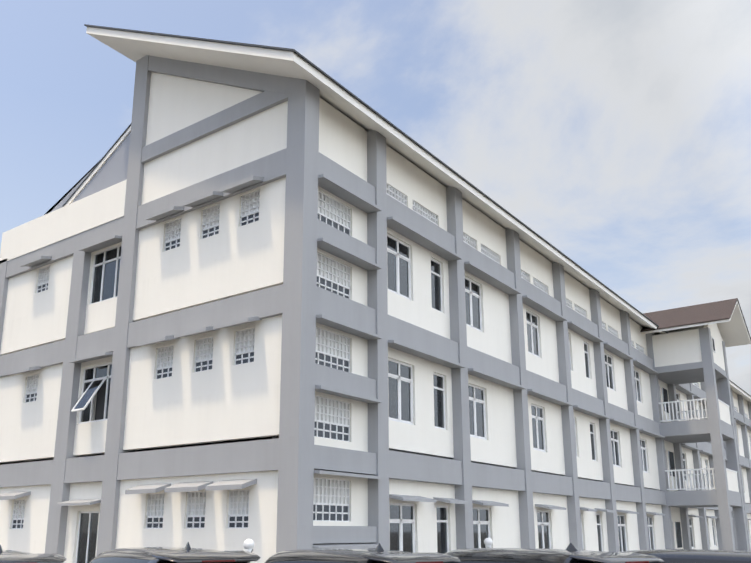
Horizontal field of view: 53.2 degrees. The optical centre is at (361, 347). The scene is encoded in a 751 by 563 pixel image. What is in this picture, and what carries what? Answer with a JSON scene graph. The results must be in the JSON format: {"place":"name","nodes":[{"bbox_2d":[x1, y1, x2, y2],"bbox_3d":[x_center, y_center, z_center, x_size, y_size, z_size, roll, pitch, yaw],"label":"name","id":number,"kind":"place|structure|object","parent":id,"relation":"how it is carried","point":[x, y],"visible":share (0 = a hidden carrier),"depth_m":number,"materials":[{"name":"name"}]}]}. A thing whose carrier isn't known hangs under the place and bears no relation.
{"place":"outdoors","nodes":[
{"label":"outdoors","id":0,"kind":"place"},
{"bbox_2d":[0,0,750,394],"label":"sky","id":1,"kind":"structure","parent":0,"point":[618,132],"materials":[{"name":"blue"}]},
{"bbox_2d":[74,236,750,562],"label":"window glass","id":2,"kind":"object","parent":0,"point":[108,293],"visible":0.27,"depth_m":21.18,"materials":[{"name":"grey glass"}]},
{"label":"ground","id":3,"kind":"structure","parent":0,"visible":0},
{"bbox_2d":[0,545,65,562],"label":"car","id":4,"kind":"object","parent":3,"relation":"on","point":[10,556],"visible":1,"depth_m":9.47,"materials":[{"name":"grey paint"}]},
{"bbox_2d":[90,542,260,562],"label":"car","id":5,"kind":"object","parent":3,"relation":"on","point":[187,553],"visible":1,"depth_m":9.35,"materials":[{"name":"black paint"}]},
{"bbox_2d":[265,543,460,562],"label":"car","id":6,"kind":"object","parent":3,"relation":"on","point":[378,554],"visible":1,"depth_m":9.56,"materials":[{"name":"black paint"}]},
{"bbox_2d":[0,72,750,562],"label":"building walls","id":7,"kind":"structure","parent":3,"relation":"on","point":[224,400],"depth_m":20.29,"materials":[{"name":"white paint"}]},
{"bbox_2d":[44,132,130,214],"bbox_3d":[-9.063,-4.801,23.436,6.600,2.631,0.200,-10,-17,35],"label":"roof","id":8,"kind":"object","parent":7,"relation":"attached to","point":[113,170],"visible":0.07,"depth_m":22.26,"materials":[{"name":"grey metal"}]},
{"bbox_2d":[13,213,348,527],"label":"vent glass blocks","id":9,"kind":"structure","parent":7,"relation":"attached to","point":[320,434],"depth_m":17.36,"materials":[{"name":"grey glass"}]},
{"bbox_2d":[14,190,398,517],"bbox_3d":[14.328,7.001,46.026,10.620,10.142,67.820,-10,-17,35],"label":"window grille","id":10,"kind":"object","parent":7,"relation":"attached to","point":[253,349],"depth_m":17.59,"materials":[{"name":"white metal"}]},
{"bbox_2d":[0,55,750,562],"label":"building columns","id":11,"kind":"structure","parent":7,"relation":"attached to","point":[300,301],"depth_m":20.10,"materials":[{"name":"grey paint"}]},
{"bbox_2d":[11,184,750,562],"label":"window frames","id":12,"kind":"structure","parent":7,"relation":"attached to","point":[321,406],"depth_m":19.08,"materials":[{"name":"white metal"}]},
{"bbox_2d":[93,393,675,529],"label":"window curtains","id":13,"kind":"object","parent":7,"relation":"attached to","point":[95,409],"depth_m":20.58,"materials":[{"name":"white"}]},
{"bbox_2d":[62,24,750,395],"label":"roof sheet","id":14,"kind":"object","parent":7,"relation":"on","point":[350,94],"visible":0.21,"depth_m":20.40,"materials":[{"name":"grey metal"}]},
{"bbox_2d":[65,27,750,401],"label":"roof soffit","id":15,"kind":"structure","parent":7,"relation":"attached to","point":[135,47],"depth_m":20.87,"materials":[{"name":"white paint"}]},
{"bbox_2d":[659,387,674,548],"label":"balcony doors","id":16,"kind":"structure","parent":7,"relation":"attached to","point":[666,466],"depth_m":38.97,"materials":[{"name":"grey paint"}]},
{"bbox_2d":[640,298,750,339],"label":"block roof tiles","id":17,"kind":"object","parent":7,"relation":"attached to","point":[697,314],"visible":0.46,"depth_m":38.53,"materials":[{"name":"brown tile"}]},
{"bbox_2d":[659,398,736,490],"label":"balcony balusters","id":18,"kind":"object","parent":7,"relation":"attached to","point":[702,477],"visible":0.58,"depth_m":37.35,"materials":[{"name":"white metal"}]},
{"bbox_2d":[95,338,747,503],"bbox_3d":[15.316,7.076,46.231,15.515,12.050,69.200,-10,-17,35],"label":"dark interior","id":19,"kind":"object","parent":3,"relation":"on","point":[100,404],"visible":0.06,"depth_m":20.56,"materials":[{"name":"grey"}]},
{"bbox_2d":[445,543,663,562],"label":"car","id":20,"kind":"object","parent":3,"relation":"on","point":[570,553],"visible":0.94,"depth_m":9.44,"materials":[{"name":"grey paint"}]},
{"bbox_2d":[624,549,750,562],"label":"car","id":21,"kind":"object","parent":3,"relation":"on","point":[698,556],"visible":0.65,"depth_m":9.82,"materials":[{"name":"black paint"}]},
{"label":"apron pavement","id":22,"kind":"structure","parent":0,"visible":0},
{"bbox_2d":[243,539,254,551],"bbox_3d":[-2.072,4.322,13.622,0.210,1.655,0.210,-10,-17,35],"label":"garden lamp","id":23,"kind":"object","parent":22,"relation":"on","point":[248,545],"visible":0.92,"depth_m":13.72,"materials":[{"name":"white glass"}]},
{"bbox_2d":[484,538,492,547],"bbox_3d":[3.121,5.465,18.268,0.210,1.635,0.210,-10,-17,35],"label":"garden lamp","id":24,"kind":"object","parent":22,"relation":"on","point":[488,542],"visible":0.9,"depth_m":18.36,"materials":[{"name":"white glass"}]}
]}

